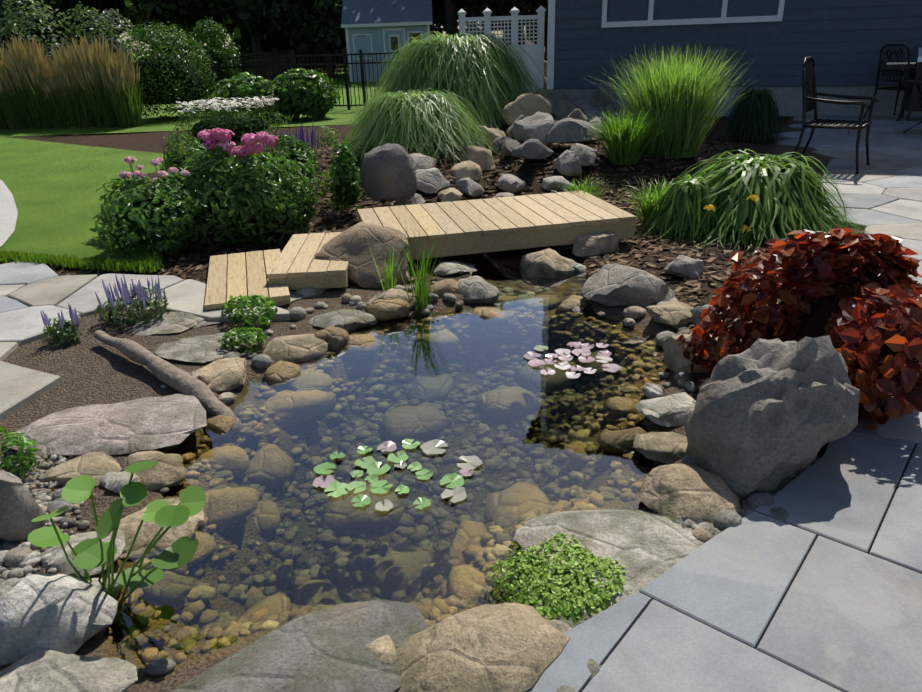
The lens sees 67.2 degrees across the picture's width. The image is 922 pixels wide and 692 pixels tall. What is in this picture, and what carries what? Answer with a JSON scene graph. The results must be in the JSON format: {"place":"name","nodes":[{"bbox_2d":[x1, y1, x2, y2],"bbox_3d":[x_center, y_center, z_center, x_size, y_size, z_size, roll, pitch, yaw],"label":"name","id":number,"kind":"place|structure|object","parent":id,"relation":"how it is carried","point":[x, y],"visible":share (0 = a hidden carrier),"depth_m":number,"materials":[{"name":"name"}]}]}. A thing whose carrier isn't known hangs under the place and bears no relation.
{"place":"outdoors","nodes":[
{"label":"outdoors","id":0,"kind":"place"},
{"bbox_2d":[0,180,17,246],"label":"concrete path","id":1,"kind":"structure","parent":0,"point":[8,213],"depth_m":7.24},
{"bbox_2d":[0,137,173,272],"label":"lawn","id":2,"kind":"structure","parent":0,"point":[52,187],"depth_m":8.53,"materials":[{"name":"plant"}]},
{"bbox_2d":[28,460,204,606],"bbox_3d":[-1.046,0.621,2.136,0.573,0.606,0.328,-2,24,-1],"label":"broad-leaved aquatic plant","id":3,"kind":"object","parent":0,"point":[96,552],"visible":0.92,"depth_m":2.08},
{"bbox_2d":[0,49,396,136],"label":"lawn","id":4,"kind":"structure","parent":0,"point":[334,116],"depth_m":15.68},
{"bbox_2d":[0,45,9,129],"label":"feather reed grass","id":5,"kind":"object","parent":4,"relation":"on","point":[4,125],"depth_m":15.29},
{"bbox_2d":[0,50,34,129],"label":"feather reed grass","id":6,"kind":"object","parent":4,"relation":"on","point":[16,117],"depth_m":15.06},
{"bbox_2d":[0,34,64,128],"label":"feather reed grass","id":7,"kind":"object","parent":4,"relation":"on","point":[39,118],"depth_m":14.92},
{"bbox_2d":[0,0,78,89],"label":"shrub","id":8,"kind":"object","parent":4,"relation":"on","point":[13,28],"visible":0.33,"depth_m":17.22,"materials":[{"name":"green plant"}]},
{"bbox_2d":[0,0,78,49],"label":"flowering shrub","id":9,"kind":"object","parent":4,"relation":"on","point":[63,5],"visible":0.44,"depth_m":30.68,"materials":[{"name":"green plant"}]},
{"bbox_2d":[27,56,76,127],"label":"feather reed grass","id":10,"kind":"object","parent":4,"relation":"on","point":[59,116],"depth_m":15.10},
{"bbox_2d":[47,41,97,127],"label":"feather reed grass","id":11,"kind":"object","parent":4,"relation":"on","point":[80,115],"depth_m":14.90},
{"bbox_2d":[63,32,120,127],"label":"feather reed grass","id":12,"kind":"object","parent":4,"relation":"on","point":[100,109],"depth_m":14.68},
{"bbox_2d":[60,1,143,92],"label":"shrub","id":13,"kind":"object","parent":4,"relation":"on","point":[98,19],"visible":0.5,"depth_m":18.15,"materials":[{"name":"green plant"}]},
{"bbox_2d":[89,47,152,127],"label":"feather reed grass","id":14,"kind":"object","parent":4,"relation":"on","point":[120,73],"depth_m":14.78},
{"bbox_2d":[40,0,235,54],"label":"tree","id":15,"kind":"object","parent":4,"relation":"on","point":[192,15],"visible":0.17,"depth_m":34.83,"materials":[{"name":"green plant"}]},
{"bbox_2d":[116,20,217,119],"bbox_3d":[-6.879,-6.468,16.205,2.358,2.135,2.458,-2,24,-1],"label":"boxwood shrub","id":16,"kind":"object","parent":4,"relation":"on","point":[171,78],"visible":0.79,"depth_m":15.81,"materials":[{"name":"green plant"}]},
{"bbox_2d":[124,0,233,53],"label":"tree","id":17,"kind":"object","parent":4,"relation":"on","point":[154,11],"visible":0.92,"depth_m":29.70,"materials":[{"name":"green plant"}]},
{"bbox_2d":[186,16,241,90],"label":"shrub","id":18,"kind":"object","parent":4,"relation":"on","point":[215,53],"visible":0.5,"depth_m":19.39,"materials":[{"name":"green plant"}]},
{"bbox_2d":[201,79,237,115],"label":"shrub","id":19,"kind":"object","parent":4,"relation":"on","point":[220,83],"visible":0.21,"depth_m":16.52,"materials":[{"name":"green plant"}]},
{"bbox_2d":[211,71,295,122],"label":"hydrangea","id":20,"kind":"object","parent":4,"relation":"on","point":[229,89],"visible":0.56,"depth_m":14.62,"materials":[{"name":"green plant"}]},
{"bbox_2d":[193,46,411,109],"bbox_3d":[-4.281,-9.438,23.659,5.855,1.415,15.490,-2,24,-1],"label":"black metal fence","id":21,"kind":"object","parent":4,"relation":"on","point":[285,62],"visible":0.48,"depth_m":17.27,"materials":[{"name":"black"}]},
{"bbox_2d":[264,68,342,122],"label":"boxwood shrub","id":22,"kind":"object","parent":4,"relation":"on","point":[298,97],"visible":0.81,"depth_m":14.91,"materials":[{"name":"green plant"}]},
{"bbox_2d":[341,0,432,81],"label":"garden shed","id":23,"kind":"structure","parent":4,"relation":"on","point":[374,26],"depth_m":28.20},
{"bbox_2d":[430,0,457,38],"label":"tree","id":24,"kind":"object","parent":4,"relation":"on","point":[450,13],"visible":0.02,"depth_m":33.13,"materials":[{"name":"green plant"}]},
{"bbox_2d":[430,0,547,40],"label":"tree","id":25,"kind":"object","parent":4,"relation":"on","point":[504,7],"visible":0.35,"depth_m":32.29,"materials":[{"name":"green plant"}]},
{"bbox_2d":[457,6,545,92],"bbox_3d":[0.854,-5.909,14.482,1.791,2.110,0.180,-2,24,-1],"label":"lattice fence","id":26,"kind":"object","parent":4,"relation":"on","point":[535,52],"visible":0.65,"depth_m":14.22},
{"bbox_2d":[104,245,670,672],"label":"pond water","id":27,"kind":"structure","parent":0,"point":[280,537],"depth_m":2.88,"materials":[{"name":"liquid"}]},
{"bbox_2d":[312,439,481,510],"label":"lily pads","id":28,"kind":"object","parent":27,"relation":"on","point":[374,470],"visible":0.96,"depth_m":2.81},
{"bbox_2d":[523,342,621,377],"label":"lily pads","id":29,"kind":"object","parent":27,"relation":"on","point":[565,365],"visible":0.98,"depth_m":3.77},
{"bbox_2d":[0,37,914,691],"bbox_3d":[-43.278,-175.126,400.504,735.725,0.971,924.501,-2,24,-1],"label":"ground","id":30,"kind":"structure","parent":0,"point":[88,369],"depth_m":4.37,"materials":[{"name":"soil"}]},
{"bbox_2d":[0,573,117,664],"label":"white boulder","id":31,"kind":"object","parent":30,"relation":"on","point":[65,614],"visible":0.94,"depth_m":1.99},
{"bbox_2d":[40,303,82,346],"bbox_3d":[-2.325,-0.113,4.034,0.192,0.260,0.177,7,26,20],"label":"catmint","id":32,"kind":"object","parent":30,"relation":"on","point":[72,329],"visible":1,"depth_m":4.03,"materials":[{"name":"green plant"}]},
{"bbox_2d":[0,649,137,691],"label":"boulder","id":33,"kind":"object","parent":30,"relation":"on","point":[42,670],"visible":1,"depth_m":1.84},
{"bbox_2d":[41,452,121,485],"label":"boulder","id":34,"kind":"object","parent":30,"relation":"on","point":[96,466],"visible":0.79,"depth_m":2.80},
{"bbox_2d":[41,529,124,576],"bbox_3d":[-1.292,0.694,2.370,0.283,0.068,0.231,-2,24,-1],"label":"tan boulder","id":35,"kind":"object","parent":30,"relation":"on","point":[57,560],"visible":0.5,"depth_m":2.33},
{"bbox_2d":[4,393,206,455],"bbox_3d":[-1.571,0.336,3.159,0.876,0.077,0.524,-2,24,-1],"label":"flat boulder","id":36,"kind":"object","parent":30,"relation":"on","point":[136,425],"visible":0.98,"depth_m":3.06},
{"bbox_2d":[105,471,139,492],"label":"rock","id":37,"kind":"object","parent":30,"relation":"on","point":[117,482],"visible":0.77,"depth_m":2.69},
{"bbox_2d":[96,157,162,232],"bbox_3d":[-2.947,-1.306,6.210,0.556,0.747,0.617,-18,29,-32],"label":"bed plant","id":38,"kind":"object","parent":30,"relation":"on","point":[123,185],"visible":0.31,"depth_m":6.10,"materials":[{"name":"green plant"}]},
{"bbox_2d":[94,274,168,326],"bbox_3d":[-2.051,-0.270,4.332,0.471,0.328,0.365,-2,24,-1],"label":"catmint","id":39,"kind":"object","parent":30,"relation":"on","point":[126,300],"visible":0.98,"depth_m":4.29,"materials":[{"name":"purple plant"}]},
{"bbox_2d":[0,261,290,420],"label":"flagstone paving","id":40,"kind":"structure","parent":30,"relation":"on","point":[29,291],"depth_m":4.60,"materials":[{"name":"stone"}]},
{"bbox_2d":[124,451,186,490],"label":"boulder","id":41,"kind":"object","parent":30,"relation":"on","point":[168,470],"visible":0.73,"depth_m":2.79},
{"bbox_2d":[90,156,222,259],"bbox_3d":[-2.490,-1.101,5.771,1.028,0.950,0.987,-2,24,-1],"label":"bed plant","id":42,"kind":"object","parent":30,"relation":"on","point":[150,212],"visible":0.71,"depth_m":5.56,"materials":[{"name":"green plant"}]},
{"bbox_2d":[118,498,203,556],"bbox_3d":[-1.192,0.671,2.562,0.459,0.097,0.318,-2,24,-1],"label":"tan boulder","id":43,"kind":"object","parent":30,"relation":"on","point":[130,524],"visible":0.29,"depth_m":2.50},
{"bbox_2d":[93,330,237,425],"bbox_3d":[-1.559,0.154,3.634,1.405,0.240,0.130,19,31,38],"label":"driftwood log","id":44,"kind":"object","parent":30,"relation":"on","point":[176,378],"visible":0.88,"depth_m":3.47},
{"bbox_2d":[132,311,205,335],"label":"flat rock","id":45,"kind":"object","parent":30,"relation":"on","point":[173,322],"visible":0.83,"depth_m":4.27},
{"bbox_2d":[159,131,235,179],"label":"bed plant","id":46,"kind":"object","parent":30,"relation":"on","point":[178,158],"visible":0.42,"depth_m":7.97,"materials":[{"name":"green plant"}]},
{"bbox_2d":[154,333,243,362],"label":"flat rock","id":47,"kind":"object","parent":30,"relation":"on","point":[203,348],"visible":0.88,"depth_m":3.90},
{"bbox_2d":[195,357,246,391],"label":"boulder","id":48,"kind":"object","parent":30,"relation":"on","point":[225,374],"visible":0.92,"depth_m":3.55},
{"bbox_2d":[169,96,292,142],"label":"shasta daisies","id":49,"kind":"object","parent":30,"relation":"on","point":[240,123],"visible":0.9,"depth_m":12.36,"materials":[{"name":"white plant"}]},
{"bbox_2d":[166,128,320,251],"bbox_3d":[-1.996,-1.367,6.141,1.370,1.129,1.196,-15,27,-27],"label":"phlox plant","id":50,"kind":"object","parent":30,"relation":"on","point":[221,159],"visible":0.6,"depth_m":5.76,"materials":[{"name":"green plant"}]},
{"bbox_2d":[218,327,268,353],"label":"plant","id":51,"kind":"object","parent":30,"relation":"on","point":[244,334],"visible":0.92,"depth_m":3.90,"materials":[{"name":"green plant"}]},
{"bbox_2d":[204,249,290,309],"bbox_3d":[-1.542,-0.491,4.997,0.534,0.068,1.181,-9,25,-14],"label":"bridge step","id":52,"kind":"object","parent":30,"relation":"on","point":[233,280],"visible":0.71,"depth_m":4.87,"materials":[{"name":"brown wood"}]},
{"bbox_2d":[221,295,277,327],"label":"plant","id":53,"kind":"object","parent":30,"relation":"on","point":[260,303],"visible":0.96,"depth_m":4.23,"materials":[{"name":"green plant"}]},
{"bbox_2d":[224,166,318,245],"bbox_3d":[-1.627,-1.188,6.025,0.655,0.722,0.688,9,26,24],"label":"bed plant","id":54,"kind":"object","parent":30,"relation":"on","point":[292,207],"visible":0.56,"depth_m":5.85,"materials":[{"name":"green plant"}]},
{"bbox_2d":[11,0,546,68],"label":"trees","id":55,"kind":"object","parent":30,"relation":"on","point":[277,41],"visible":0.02,"depth_m":50.72,"materials":[{"name":"green plant"}]},
{"bbox_2d":[258,132,323,185],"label":"bed plant","id":56,"kind":"object","parent":30,"relation":"on","point":[297,152],"visible":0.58,"depth_m":7.29,"materials":[{"name":"green plant"}]},
{"bbox_2d":[263,334,327,362],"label":"boulder","id":57,"kind":"object","parent":30,"relation":"on","point":[296,348],"visible":0.77,"depth_m":3.90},
{"bbox_2d":[277,125,318,167],"bbox_3d":[-1.848,-2.262,7.979,0.450,0.613,0.354,0,24,5],"label":"purple salvia","id":58,"kind":"object","parent":30,"relation":"on","point":[313,139],"visible":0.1,"depth_m":7.95,"materials":[{"name":"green plant"}]},
{"bbox_2d":[171,599,428,691],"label":"flat rock","id":59,"kind":"object","parent":30,"relation":"on","point":[326,650],"visible":0.94,"depth_m":1.89,"materials":[{"name":"stone"}]},
{"bbox_2d":[366,635,396,664],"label":"pebble","id":60,"kind":"object","parent":59,"relation":"on","point":[382,649],"visible":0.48,"depth_m":1.91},
{"bbox_2d":[267,232,347,289],"bbox_3d":[-1.076,-0.657,5.212,0.533,0.128,1.057,-3,24,-2],"label":"bridge step","id":61,"kind":"object","parent":30,"relation":"on","point":[297,264],"visible":0.69,"depth_m":4.81,"materials":[{"name":"brown wood"}]},
{"bbox_2d":[295,287,327,296],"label":"rock","id":62,"kind":"object","parent":30,"relation":"on","point":[307,291],"visible":0.46,"depth_m":4.74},
{"bbox_2d":[314,124,341,148],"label":"shrub","id":63,"kind":"object","parent":30,"relation":"on","point":[327,139],"visible":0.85,"depth_m":9.11,"materials":[{"name":"green plant"}]},
{"bbox_2d":[309,309,377,331],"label":"rock","id":64,"kind":"object","parent":30,"relation":"on","point":[348,320],"visible":0.85,"depth_m":4.27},
{"bbox_2d":[327,142,363,217],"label":"bed plant","id":65,"kind":"object","parent":30,"relation":"on","point":[345,189],"visible":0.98,"depth_m":6.58,"materials":[{"name":"green plant"}]},
{"bbox_2d":[315,222,409,287],"bbox_3d":[-0.749,-0.694,5.097,0.897,0.384,0.565,18,31,37],"label":"boulder","id":66,"kind":"object","parent":30,"relation":"on","point":[352,244],"visible":0.79,"depth_m":4.90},
{"bbox_2d":[369,239,404,290],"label":"grass tuft","id":67,"kind":"object","parent":30,"relation":"on","point":[388,283],"visible":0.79,"depth_m":4.65,"materials":[{"name":"green plant"}]},
{"bbox_2d":[360,143,417,201],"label":"boulder","id":68,"kind":"object","parent":30,"relation":"on","point":[388,173],"visible":1,"depth_m":6.41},
{"bbox_2d":[366,288,414,308],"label":"rock","id":69,"kind":"object","parent":30,"relation":"on","point":[389,294],"visible":0.35,"depth_m":4.49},
{"bbox_2d":[0,281,788,691],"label":"rim cobbles","id":70,"kind":"object","parent":30,"relation":"on","point":[24,559],"visible":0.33,"depth_m":2.50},
{"bbox_2d":[0,450,819,626],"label":"gravel edging","id":71,"kind":"object","parent":30,"relation":"on","point":[31,481],"visible":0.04,"depth_m":2.55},
{"bbox_2d":[0,426,39,479],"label":"plant","id":72,"kind":"object","parent":71,"relation":"on","point":[23,459],"visible":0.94,"depth_m":2.78,"materials":[{"name":"green plant"}]},
{"bbox_2d":[0,470,46,542],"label":"boulder","id":73,"kind":"object","parent":71,"relation":"on","point":[21,508],"visible":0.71,"depth_m":2.39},
{"bbox_2d":[513,509,703,607],"bbox_3d":[0.520,0.690,2.268,0.678,0.046,0.523,-2,24,-1],"label":"flat boulder","id":74,"kind":"object","parent":71,"relation":"on","point":[645,549],"visible":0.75,"depth_m":2.32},
{"bbox_2d":[387,229,439,314],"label":"pond rush","id":75,"kind":"object","parent":30,"relation":"on","point":[421,291],"visible":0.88,"depth_m":4.42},
{"bbox_2d":[328,88,501,166],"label":"fountain grass","id":76,"kind":"object","parent":30,"relation":"on","point":[422,122],"depth_m":7.83,"materials":[{"name":"green plant"}]},
{"bbox_2d":[206,278,647,446],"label":"rocks","id":77,"kind":"object","parent":30,"relation":"on","point":[338,337],"visible":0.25,"depth_m":4.04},
{"bbox_2d":[51,130,842,334],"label":"mulch bark chips","id":78,"kind":"object","parent":30,"relation":"on","point":[684,248],"visible":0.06,"depth_m":5.81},
{"bbox_2d":[320,163,358,208],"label":"shrub","id":79,"kind":"object","parent":78,"relation":"on","point":[324,183],"visible":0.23,"depth_m":6.95,"materials":[{"name":"green plant"}]},
{"bbox_2d":[433,261,477,275],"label":"boulder","id":80,"kind":"object","parent":78,"relation":"on","point":[449,268],"visible":0.92,"depth_m":5.05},
{"bbox_2d":[357,190,635,259],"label":"wooden bridge","id":81,"kind":"structure","parent":78,"relation":"on","point":[464,227],"depth_m":5.45,"materials":[{"name":"brown wood"}]},
{"bbox_2d":[572,231,618,256],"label":"rock","id":82,"kind":"object","parent":78,"relation":"on","point":[587,245],"visible":0.9,"depth_m":5.34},
{"bbox_2d":[581,263,674,306],"bbox_3d":[1.097,-0.419,4.507,0.608,0.217,0.482,4,25,14],"label":"boulder","id":83,"kind":"object","parent":78,"relation":"on","point":[610,285],"visible":0.92,"depth_m":4.34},
{"bbox_2d":[624,176,673,228],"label":"bank grass","id":84,"kind":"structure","parent":78,"relation":"on","point":[648,201],"depth_m":5.96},
{"bbox_2d":[690,304,736,330],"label":"rock","id":85,"kind":"object","parent":78,"relation":"on","point":[696,312],"visible":0.23,"depth_m":4.01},
{"bbox_2d":[345,31,554,143],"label":"fountain grass","id":86,"kind":"structure","parent":30,"relation":"on","point":[483,77],"depth_m":9.37,"materials":[{"name":"green plant"}]},
{"bbox_2d":[457,276,498,302],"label":"rock","id":87,"kind":"object","parent":30,"relation":"on","point":[476,289],"visible":0.67,"depth_m":4.63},
{"bbox_2d":[394,602,569,691],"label":"tan boulder","id":88,"kind":"object","parent":30,"relation":"on","point":[510,647],"visible":0.96,"depth_m":1.85,"materials":[{"name":"stone"}]},
{"bbox_2d":[469,0,527,44],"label":"tree","id":89,"kind":"object","parent":30,"relation":"on","point":[480,3],"visible":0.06,"depth_m":43.25,"materials":[{"name":"green plant"}]},
{"bbox_2d":[393,61,630,205],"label":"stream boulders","id":90,"kind":"object","parent":30,"relation":"on","point":[537,124],"visible":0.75,"depth_m":7.81,"materials":[{"name":"stone"}]},
{"bbox_2d":[519,248,574,275],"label":"boulder","id":91,"kind":"object","parent":30,"relation":"on","point":[549,261],"visible":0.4,"depth_m":5.13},
{"bbox_2d":[483,528,625,624],"bbox_3d":[0.309,0.727,2.183,0.479,0.072,0.540,-2,24,-1],"label":"sedum cushion","id":92,"kind":"object","parent":30,"relation":"on","point":[541,582],"visible":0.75,"depth_m":2.15,"materials":[{"name":"green plant"}]},
{"bbox_2d":[552,174,611,198],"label":"bank grass","id":93,"kind":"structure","parent":30,"relation":"on","point":[584,188],"depth_m":6.48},
{"bbox_2d":[584,101,680,164],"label":"grass","id":94,"kind":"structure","parent":30,"relation":"on","point":[624,138],"depth_m":7.61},
{"bbox_2d":[633,432,687,463],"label":"rock","id":95,"kind":"object","parent":30,"relation":"on","point":[667,447],"visible":0.69,"depth_m":2.85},
{"bbox_2d":[636,392,695,426],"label":"boulder","id":96,"kind":"object","parent":30,"relation":"on","point":[677,409],"visible":0.79,"depth_m":3.06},
{"bbox_2d":[646,301,692,328],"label":"rock","id":97,"kind":"object","parent":30,"relation":"on","point":[676,314],"visible":0.94,"depth_m":4.03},
{"bbox_2d":[592,43,752,158],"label":"tall grass","id":98,"kind":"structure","parent":30,"relation":"on","point":[680,93],"depth_m":7.83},
{"bbox_2d":[635,174,727,243],"bbox_3d":[1.892,-1.126,5.841,0.906,0.605,0.906,20,32,41],"label":"daylily clump","id":99,"kind":"object","parent":30,"relation":"on","point":[682,195],"visible":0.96,"depth_m":5.63,"materials":[{"name":"green plant"}]},
{"bbox_2d":[663,254,703,279],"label":"rock","id":100,"kind":"object","parent":30,"relation":"on","point":[683,266],"visible":0.98,"depth_m":4.77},
{"bbox_2d":[639,463,740,524],"bbox_3d":[0.837,0.537,2.534,0.353,0.094,0.295,8,26,21],"label":"boulder","id":101,"kind":"object","parent":30,"relation":"on","point":[672,492],"visible":0.85,"depth_m":2.50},
{"bbox_2d":[663,334,723,373],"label":"boulder","id":102,"kind":"object","parent":30,"relation":"on","point":[675,360],"visible":0.44,"depth_m":3.50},
{"bbox_2d":[547,0,921,115],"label":"house","id":103,"kind":"structure","parent":30,"relation":"on","point":[842,43],"depth_m":13.00,"materials":[{"name":"wood"}]},
{"bbox_2d":[713,86,786,144],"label":"dark mound grass","id":104,"kind":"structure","parent":30,"relation":"on","point":[755,115],"depth_m":10.01,"materials":[{"name":"green plant"}]},
{"bbox_2d":[636,149,868,253],"bbox_3d":[2.512,-1.248,5.957,2.062,0.819,2.209,4,25,12],"label":"daylily clump","id":105,"kind":"object","parent":30,"relation":"on","point":[789,193],"visible":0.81,"depth_m":5.50,"materials":[{"name":"green plant"}]},
{"bbox_2d":[703,195,758,246],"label":"yellow flowers","id":106,"kind":"object","parent":105,"relation":"attached to","point":[710,207],"visible":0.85,"depth_m":5.32,"materials":[{"name":"yellow plant"}]},
{"bbox_2d":[684,335,859,498],"bbox_3d":[1.179,0.220,2.634,0.608,0.584,0.485,-2,24,-1],"label":"boulder","id":107,"kind":"object","parent":30,"relation":"on","point":[766,416],"visible":0.98,"depth_m":2.50,"materials":[{"name":"stone"}]},
{"bbox_2d":[676,228,921,429],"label":"shrub","id":108,"kind":"object","parent":30,"relation":"on","point":[856,300],"visible":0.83,"depth_m":2.97,"materials":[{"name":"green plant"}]},
{"bbox_2d":[525,424,921,691],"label":"stone patio","id":109,"kind":"structure","parent":0,"point":[812,595],"depth_m":2.03,"materials":[{"name":"stone"}]},
{"bbox_2d":[772,114,921,446],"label":"flagstone patio","id":110,"kind":"structure","parent":0,"point":[882,192],"depth_m":7.58,"materials":[{"name":"stone"}]},
{"bbox_2d":[791,56,878,174],"bbox_3d":[4.270,-2.652,7.902,0.807,1.204,0.734,15,29,34],"label":"patio chair","id":111,"kind":"object","parent":110,"relation":"on","point":[810,99],"visible":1,"depth_m":7.92,"materials":[{"name":"grey metal"}]},
{"bbox_2d":[863,44,915,120],"bbox_3d":[7.558,-4.519,11.836,0.807,1.204,0.734,-11,25,-19],"label":"patio chair","id":112,"kind":"object","parent":110,"relation":"on","point":[899,88],"visible":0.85,"depth_m":11.65,"materials":[{"name":"grey metal"}]},
{"bbox_2d":[881,44,921,120],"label":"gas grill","id":113,"kind":"object","parent":110,"relation":"on","point":[912,103],"visible":0.9,"depth_m":11.50,"materials":[{"name":"metal"}]},
{"bbox_2d":[903,78,921,133],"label":"patio table","id":114,"kind":"object","parent":110,"relation":"on","point":[918,82],"visible":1,"depth_m":10.15,"materials":[{"name":"grey metal"}]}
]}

